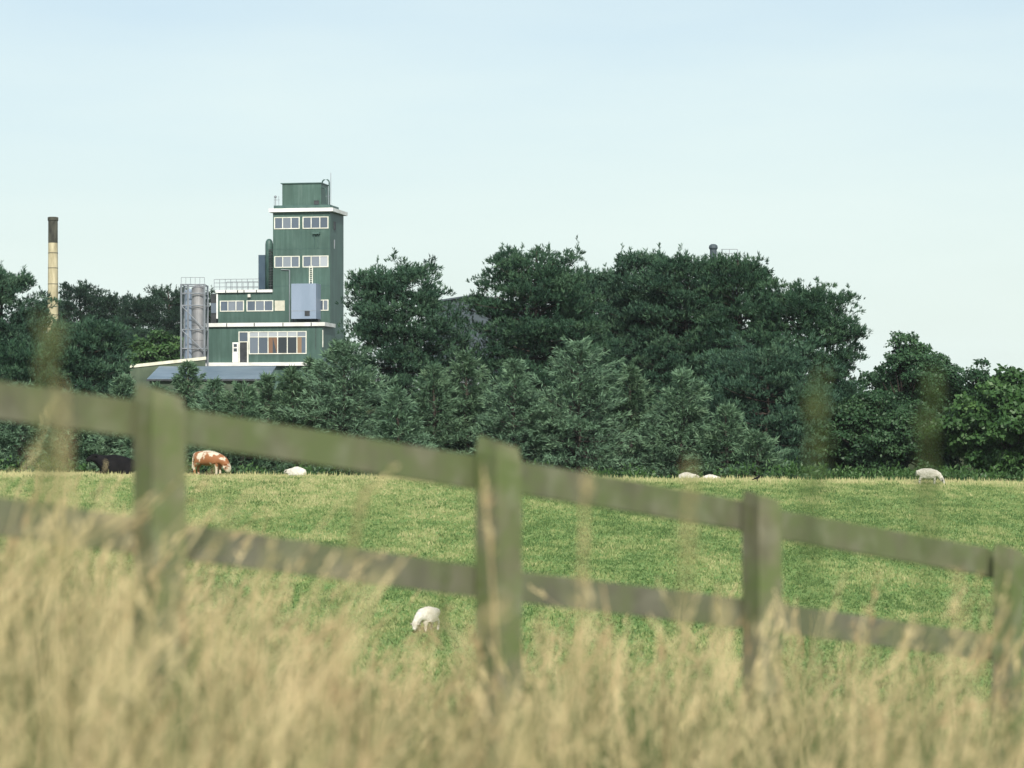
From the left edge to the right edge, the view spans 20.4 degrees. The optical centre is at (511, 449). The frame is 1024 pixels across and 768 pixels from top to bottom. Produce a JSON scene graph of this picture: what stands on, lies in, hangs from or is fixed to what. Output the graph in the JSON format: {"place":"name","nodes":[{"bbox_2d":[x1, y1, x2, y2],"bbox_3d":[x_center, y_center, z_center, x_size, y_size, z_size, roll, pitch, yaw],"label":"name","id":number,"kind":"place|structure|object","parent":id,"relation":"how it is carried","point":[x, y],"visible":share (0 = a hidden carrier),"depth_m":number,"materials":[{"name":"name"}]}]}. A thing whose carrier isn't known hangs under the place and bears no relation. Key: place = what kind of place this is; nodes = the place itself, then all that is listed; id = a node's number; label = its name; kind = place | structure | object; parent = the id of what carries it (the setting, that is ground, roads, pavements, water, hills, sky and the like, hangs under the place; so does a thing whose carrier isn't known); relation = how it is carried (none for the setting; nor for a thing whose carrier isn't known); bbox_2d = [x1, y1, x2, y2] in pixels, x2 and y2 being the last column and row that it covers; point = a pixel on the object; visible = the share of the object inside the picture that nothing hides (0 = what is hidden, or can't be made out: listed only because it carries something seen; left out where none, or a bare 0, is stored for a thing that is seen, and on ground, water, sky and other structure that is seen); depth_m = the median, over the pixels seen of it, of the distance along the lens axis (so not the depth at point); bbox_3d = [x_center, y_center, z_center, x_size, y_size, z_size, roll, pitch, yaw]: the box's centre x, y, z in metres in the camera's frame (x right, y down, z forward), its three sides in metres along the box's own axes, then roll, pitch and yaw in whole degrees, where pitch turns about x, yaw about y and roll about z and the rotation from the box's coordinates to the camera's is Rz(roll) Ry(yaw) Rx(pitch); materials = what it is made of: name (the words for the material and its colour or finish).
{"place":"outdoors","nodes":[
{"label":"outdoors","id":0,"kind":"place"},
{"bbox_2d":[0,397,1023,767],"bbox_3d":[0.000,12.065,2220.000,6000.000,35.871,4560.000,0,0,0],"label":"ground","id":1,"kind":"structure","parent":0,"point":[616,567],"depth_m":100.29,"materials":[{"name":"green plant"}]},
{"bbox_2d":[0,378,55,471],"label":"spruce tree","id":2,"kind":"object","parent":1,"relation":"on","point":[16,432],"visible":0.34,"depth_m":176.74,"materials":[{"name":"green plant"}]},
{"bbox_2d":[0,260,61,379],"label":"pine tree","id":3,"kind":"object","parent":1,"relation":"on","point":[28,324],"visible":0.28,"depth_m":203.85,"materials":[{"name":"green plant"}]},
{"bbox_2d":[14,294,67,339],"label":"pine tree","id":4,"kind":"object","parent":1,"relation":"on","point":[61,310],"visible":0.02,"depth_m":324.36,"materials":[{"name":"green plant"}]},
{"bbox_2d":[0,331,85,467],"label":"pine tree","id":5,"kind":"object","parent":1,"relation":"on","point":[14,357],"visible":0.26,"depth_m":186.56,"materials":[{"name":"green plant"}]},
{"bbox_2d":[48,217,57,329],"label":"factory chimney","id":6,"kind":"object","parent":1,"relation":"on","point":[53,256],"visible":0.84,"depth_m":299.56,"materials":[{"name":"beige concrete"}]},
{"bbox_2d":[48,380,73,767],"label":"grass stalk","id":7,"kind":"object","parent":1,"relation":"on","point":[63,460],"depth_m":3.21,"materials":[{"name":"beige plant"}]},
{"bbox_2d":[25,386,114,472],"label":"spruce tree","id":8,"kind":"object","parent":1,"relation":"on","point":[87,447],"visible":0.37,"depth_m":175.24,"materials":[{"name":"green plant"}]},
{"bbox_2d":[58,279,109,387],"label":"pine tree","id":9,"kind":"object","parent":1,"relation":"on","point":[80,292],"visible":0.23,"depth_m":328.94,"materials":[{"name":"green plant"}]},
{"bbox_2d":[39,312,137,458],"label":"pine tree","id":10,"kind":"object","parent":1,"relation":"on","point":[96,331],"visible":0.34,"depth_m":191.14,"materials":[{"name":"green plant"}]},
{"bbox_2d":[76,372,136,464],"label":"spruce tree","id":11,"kind":"object","parent":1,"relation":"on","point":[125,385],"visible":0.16,"depth_m":187.53,"materials":[{"name":"green plant"}]},
{"bbox_2d":[25,313,193,767],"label":"grass stalk","id":12,"kind":"object","parent":1,"relation":"on","point":[43,491],"depth_m":2.62,"materials":[{"name":"beige plant"}]},
{"bbox_2d":[86,454,133,473],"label":"cow","id":13,"kind":"object","parent":1,"relation":"on","point":[119,464],"visible":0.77,"depth_m":152.97},
{"bbox_2d":[87,290,135,393],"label":"pine tree","id":14,"kind":"object","parent":1,"relation":"on","point":[113,302],"visible":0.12,"depth_m":333.70,"materials":[{"name":"green plant"}]},
{"bbox_2d":[87,322,158,394],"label":"pine tree","id":15,"kind":"object","parent":1,"relation":"on","point":[137,331],"visible":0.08,"depth_m":311.16,"materials":[{"name":"green plant"}]},
{"bbox_2d":[110,293,170,361],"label":"pine tree","id":16,"kind":"object","parent":1,"relation":"on","point":[133,306],"visible":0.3,"depth_m":323.97,"materials":[{"name":"green plant"}]},
{"bbox_2d":[91,436,207,473],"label":"spruce tree","id":17,"kind":"object","parent":1,"relation":"on","point":[128,450],"visible":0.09,"depth_m":175.21,"materials":[{"name":"green plant"}]},
{"bbox_2d":[126,329,183,363],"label":"broadleaf tree","id":18,"kind":"object","parent":1,"relation":"on","point":[148,351],"visible":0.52,"depth_m":298.68,"materials":[{"name":"green plant"}]},
{"bbox_2d":[149,381,168,391],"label":"spruce tree","id":19,"kind":"object","parent":1,"relation":"on","point":[156,385],"visible":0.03,"depth_m":185.73,"materials":[{"name":"green plant"}]},
{"bbox_2d":[143,283,186,358],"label":"pine tree","id":20,"kind":"object","parent":1,"relation":"on","point":[171,319],"visible":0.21,"depth_m":330.48,"materials":[{"name":"green plant"}]},
{"bbox_2d":[130,357,205,395],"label":"retaining wall","id":21,"kind":"structure","parent":1,"relation":"on","point":[142,372],"depth_m":272.00,"materials":[{"name":"grey concrete"}]},
{"bbox_2d":[164,360,211,410],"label":"spruce tree","id":22,"kind":"object","parent":1,"relation":"on","point":[182,385],"visible":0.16,"depth_m":181.58,"materials":[{"name":"green plant"}]},
{"bbox_2d":[170,286,215,362],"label":"pine tree","id":23,"kind":"object","parent":1,"relation":"on","point":[212,291],"visible":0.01,"depth_m":339.29,"materials":[{"name":"green plant"}]},
{"bbox_2d":[180,277,208,365],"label":"steel tank frame","id":24,"kind":"object","parent":1,"relation":"on","point":[194,307],"visible":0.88,"depth_m":275.38,"materials":[{"name":"grey metal"}]},
{"bbox_2d":[146,366,275,398],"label":"shed","id":25,"kind":"structure","parent":1,"relation":"on","point":[227,376],"depth_m":264.96,"materials":[{"name":"metal"}]},
{"bbox_2d":[192,450,230,474],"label":"cow","id":26,"kind":"object","parent":1,"relation":"on","point":[210,458],"visible":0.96,"depth_m":153.62},
{"bbox_2d":[186,375,255,473],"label":"spruce tree","id":27,"kind":"object","parent":1,"relation":"on","point":[214,387],"visible":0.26,"depth_m":177.68,"materials":[{"name":"green plant"}]},
{"bbox_2d":[203,379,292,474],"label":"spruce tree","id":28,"kind":"object","parent":1,"relation":"on","point":[243,392],"visible":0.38,"depth_m":176.44,"materials":[{"name":"green plant"}]},
{"bbox_2d":[244,370,288,466],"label":"spruce tree","id":29,"kind":"object","parent":1,"relation":"on","point":[268,386],"visible":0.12,"depth_m":182.69,"materials":[{"name":"green plant"}]},
{"bbox_2d":[206,179,347,393],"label":"distillery building","id":30,"kind":"structure","parent":1,"relation":"on","point":[287,313],"depth_m":281.70,"materials":[{"name":"green metal"}]},
{"bbox_2d":[220,300,243,311],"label":"window","id":31,"kind":"structure","parent":30,"relation":"in","point":[225,306],"depth_m":283.14,"materials":[{"name":"glass"}]},
{"bbox_2d":[232,342,237,361],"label":"door","id":32,"kind":"structure","parent":30,"relation":"in","point":[234,344],"depth_m":279.30,"materials":[{"name":"white paint"}]},
{"bbox_2d":[238,331,248,341],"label":"window","id":33,"kind":"structure","parent":30,"relation":"in","point":[243,336],"depth_m":279.23,"materials":[{"name":"glass"}]},
{"bbox_2d":[240,342,246,361],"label":"doorway","id":34,"kind":"structure","parent":30,"relation":"in","point":[243,345],"depth_m":279.23,"materials":[{"name":"glass"}]},
{"bbox_2d":[246,300,272,310],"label":"window","id":35,"kind":"structure","parent":30,"relation":"in","point":[251,305],"depth_m":282.59,"materials":[{"name":"glass"}]},
{"bbox_2d":[249,331,306,353],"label":"window","id":36,"kind":"structure","parent":30,"relation":"in","point":[260,342],"depth_m":278.55,"materials":[{"name":"glass"}]},
{"bbox_2d":[275,301,284,310],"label":"boarded window","id":37,"kind":"structure","parent":30,"relation":"in","point":[279,305],"depth_m":282.14,"materials":[{"name":"beige wood"}]},
{"bbox_2d":[274,217,299,228],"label":"window","id":38,"kind":"structure","parent":30,"relation":"in","point":[279,222],"depth_m":282.04,"materials":[{"name":"glass"}]},
{"bbox_2d":[274,256,299,267],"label":"window","id":39,"kind":"structure","parent":30,"relation":"in","point":[279,261],"depth_m":282.04,"materials":[{"name":"grey glass"}]},
{"bbox_2d":[302,216,328,228],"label":"window","id":40,"kind":"structure","parent":30,"relation":"in","point":[322,222],"depth_m":281.49,"materials":[{"name":"glass"}]},
{"bbox_2d":[302,255,328,266],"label":"window","id":41,"kind":"structure","parent":30,"relation":"in","point":[315,261],"depth_m":281.49,"materials":[{"name":"grey glass"}]},
{"bbox_2d":[321,300,328,310],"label":"window","id":42,"kind":"structure","parent":30,"relation":"in","point":[324,303],"depth_m":281.28,"materials":[{"name":"beige paint"}]},
{"bbox_2d":[284,467,306,475],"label":"sheep","id":43,"kind":"object","parent":1,"relation":"on","point":[297,471],"visible":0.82,"depth_m":154.78},
{"bbox_2d":[250,364,347,475],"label":"spruce tree","id":44,"kind":"object","parent":1,"relation":"on","point":[281,397],"visible":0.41,"depth_m":179.44,"materials":[{"name":"green plant"}]},
{"bbox_2d":[271,355,353,472],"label":"spruce tree","id":45,"kind":"object","parent":1,"relation":"on","point":[307,360],"visible":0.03,"depth_m":183.56,"materials":[{"name":"green plant"}]},
{"bbox_2d":[251,482,378,767],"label":"grass stalk","id":46,"kind":"object","parent":1,"relation":"on","point":[365,497],"depth_m":4.82,"materials":[{"name":"beige plant"}]},
{"bbox_2d":[273,337,412,475],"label":"spruce tree","id":47,"kind":"object","parent":1,"relation":"on","point":[344,399],"visible":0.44,"depth_m":178.92,"materials":[{"name":"green plant"}]},
{"bbox_2d":[361,383,438,474],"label":"spruce tree","id":48,"kind":"object","parent":1,"relation":"on","point":[385,426],"visible":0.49,"depth_m":176.43,"materials":[{"name":"green plant"}]},
{"bbox_2d":[327,247,484,449],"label":"pine tree","id":49,"kind":"object","parent":1,"relation":"on","point":[376,312],"visible":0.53,"depth_m":202.77,"materials":[{"name":"green plant"}]},
{"bbox_2d":[410,606,439,631],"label":"sheep","id":50,"kind":"object","parent":1,"relation":"on","point":[419,618],"visible":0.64,"depth_m":84.70},
{"bbox_2d":[401,362,474,454],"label":"spruce tree","id":51,"kind":"object","parent":1,"relation":"on","point":[437,383],"visible":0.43,"depth_m":181.45,"materials":[{"name":"green plant"}]},
{"bbox_2d":[431,344,509,453],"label":"spruce tree","id":52,"kind":"object","parent":1,"relation":"on","point":[470,397],"visible":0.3,"depth_m":183.35,"materials":[{"name":"green plant"}]},
{"bbox_2d":[427,295,531,400],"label":"grey warehouse","id":53,"kind":"structure","parent":1,"relation":"on","point":[477,318],"depth_m":257.99,"materials":[{"name":"metal"}]},
{"bbox_2d":[436,560,528,767],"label":"grass stalk","id":54,"kind":"object","parent":1,"relation":"on","point":[443,624],"depth_m":6.02,"materials":[{"name":"beige plant"}]},
{"bbox_2d":[441,356,564,467],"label":"spruce tree","id":55,"kind":"object","parent":1,"relation":"on","point":[514,369],"visible":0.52,"depth_m":179.33,"materials":[{"name":"green plant"}]},
{"bbox_2d":[440,464,573,767],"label":"grass stalk","id":56,"kind":"object","parent":1,"relation":"on","point":[487,524],"depth_m":6.42,"materials":[{"name":"beige plant"}]},
{"bbox_2d":[0,396,1023,767],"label":"tall grass","id":57,"kind":"structure","parent":1,"relation":"on","point":[108,708],"depth_m":7.08,"materials":[{"name":"beige plant"}]},
{"bbox_2d":[0,381,1023,767],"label":"wooden fence","id":58,"kind":"object","parent":1,"relation":"on","point":[164,429],"visible":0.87,"depth_m":9.36,"materials":[{"name":"brown wood"}]},
{"bbox_2d":[0,454,1023,481],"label":"undergrowth","id":59,"kind":"object","parent":1,"relation":"on","point":[962,474],"visible":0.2,"depth_m":173.72,"materials":[{"name":"green plant"}]},
{"bbox_2d":[446,235,641,452],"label":"pine tree","id":60,"kind":"object","parent":1,"relation":"on","point":[549,288],"visible":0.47,"depth_m":204.16,"materials":[{"name":"green plant"}]},
{"bbox_2d":[545,471,595,767],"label":"grass stalk","id":61,"kind":"object","parent":1,"relation":"on","point":[584,535],"depth_m":4.62,"materials":[{"name":"beige plant"}]},
{"bbox_2d":[526,329,637,455],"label":"pine tree","id":62,"kind":"object","parent":1,"relation":"on","point":[582,338],"visible":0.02,"depth_m":219.64,"materials":[{"name":"green plant"}]},
{"bbox_2d":[508,334,659,476],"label":"spruce tree","id":63,"kind":"object","parent":1,"relation":"on","point":[572,421],"visible":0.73,"depth_m":179.84,"materials":[{"name":"green plant"}]},
{"bbox_2d":[556,261,650,455],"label":"pine tree","id":64,"kind":"object","parent":1,"relation":"on","point":[598,279],"visible":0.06,"depth_m":220.49,"materials":[{"name":"green plant"}]},
{"bbox_2d":[574,363,670,476],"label":"spruce tree","id":65,"kind":"object","parent":1,"relation":"on","point":[638,387],"visible":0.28,"depth_m":184.36,"materials":[{"name":"green plant"}]},
{"bbox_2d":[590,242,692,446],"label":"pine tree","id":66,"kind":"object","parent":1,"relation":"on","point":[630,263],"visible":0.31,"depth_m":212.70,"materials":[{"name":"green plant"}]},
{"bbox_2d":[594,456,700,767],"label":"grass stalk","id":67,"kind":"object","parent":1,"relation":"on","point":[688,532],"depth_m":3.62,"materials":[{"name":"beige plant"}]},
{"bbox_2d":[619,366,738,478],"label":"spruce tree","id":68,"kind":"object","parent":1,"relation":"on","point":[686,440],"visible":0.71,"depth_m":179.06,"materials":[{"name":"green plant"}]},
{"bbox_2d":[613,242,746,465],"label":"pine tree","id":69,"kind":"object","parent":1,"relation":"on","point":[670,276],"visible":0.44,"depth_m":208.07,"materials":[{"name":"green plant"}]},
{"bbox_2d":[679,472,699,477],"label":"sheep","id":70,"kind":"object","parent":1,"relation":"on","point":[681,474],"visible":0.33,"depth_m":158.81},
{"bbox_2d":[702,474,718,478],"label":"sheep","id":71,"kind":"object","parent":1,"relation":"on","point":[710,475],"visible":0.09,"depth_m":159.83},
{"bbox_2d":[709,244,737,294],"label":"vent tower","id":72,"kind":"structure","parent":1,"relation":"on","point":[713,248],"depth_m":249.69,"materials":[{"name":"grey metal"}]},
{"bbox_2d":[684,401,767,477],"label":"spruce tree","id":73,"kind":"object","parent":1,"relation":"on","point":[729,425],"visible":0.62,"depth_m":176.41,"materials":[{"name":"green plant"}]},
{"bbox_2d":[684,249,786,456],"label":"pine tree","id":74,"kind":"object","parent":1,"relation":"on","point":[745,274],"visible":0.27,"depth_m":206.59,"materials":[{"name":"green plant"}]},
{"bbox_2d":[720,424,810,478],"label":"spruce tree","id":75,"kind":"object","parent":1,"relation":"on","point":[755,436],"visible":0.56,"depth_m":174.48,"materials":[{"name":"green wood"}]},
{"bbox_2d":[694,329,847,475],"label":"pine tree","id":76,"kind":"object","parent":1,"relation":"on","point":[787,418],"visible":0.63,"depth_m":188.26,"materials":[{"name":"green plant"}]},
{"bbox_2d":[721,276,872,464],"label":"pine tree","id":77,"kind":"object","parent":1,"relation":"on","point":[806,310],"visible":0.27,"depth_m":202.07,"materials":[{"name":"green plant"}]},
{"bbox_2d":[800,366,831,767],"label":"grass stalk","id":78,"kind":"object","parent":1,"relation":"on","point":[816,404],"depth_m":2.81,"materials":[{"name":"plant"}]},
{"bbox_2d":[803,373,868,475],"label":"pine tree","id":79,"kind":"object","parent":1,"relation":"on","point":[848,388],"visible":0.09,"depth_m":191.49,"materials":[{"name":"green plant"}]},
{"bbox_2d":[741,357,943,767],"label":"grass stalk","id":80,"kind":"object","parent":1,"relation":"on","point":[927,472],"depth_m":2.81,"materials":[{"name":"beige plant"}]},
{"bbox_2d":[804,386,925,478],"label":"broadleaf tree","id":81,"kind":"object","parent":1,"relation":"on","point":[872,429],"visible":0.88,"depth_m":188.22,"materials":[{"name":"green plant"}]},
{"bbox_2d":[826,568,962,767],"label":"grass stalk","id":82,"kind":"object","parent":1,"relation":"on","point":[954,675],"depth_m":5.01,"materials":[{"name":"beige plant"}]},
{"bbox_2d":[846,330,966,472],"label":"broadleaf tree","id":83,"kind":"object","parent":1,"relation":"on","point":[911,362],"visible":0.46,"depth_m":198.85,"materials":[{"name":"green plant"}]},
{"bbox_2d":[831,597,1009,767],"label":"grass stalk","id":84,"kind":"object","parent":1,"relation":"on","point":[992,640],"depth_m":6.21,"materials":[{"name":"beige plant"}]},
{"bbox_2d":[886,352,968,461],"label":"broadleaf tree","id":85,"kind":"object","parent":1,"relation":"on","point":[948,393],"visible":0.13,"depth_m":202.09,"materials":[{"name":"green plant"}]},
{"bbox_2d":[894,407,961,477],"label":"broadleaf tree","id":86,"kind":"object","parent":1,"relation":"on","point":[911,453],"visible":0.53,"depth_m":187.31,"materials":[{"name":"green plant"}]},
{"bbox_2d":[915,468,944,482],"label":"sheep","id":87,"kind":"object","parent":1,"relation":"on","point":[936,473],"visible":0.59,"depth_m":148.81},
{"bbox_2d":[920,363,1023,481],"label":"broadleaf tree","id":88,"kind":"object","parent":1,"relation":"on","point":[985,430],"visible":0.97,"depth_m":182.39,"materials":[{"name":"green plant"}]},
{"bbox_2d":[941,357,1017,458],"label":"broadleaf tree","id":89,"kind":"object","parent":1,"relation":"on","point":[976,375],"visible":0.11,"depth_m":201.28,"materials":[{"name":"green plant"}]},
{"bbox_2d":[0,0,1023,394],"label":"sky","id":90,"kind":"structure","parent":0,"point":[875,147],"materials":[{"name":"blue"}]}
]}

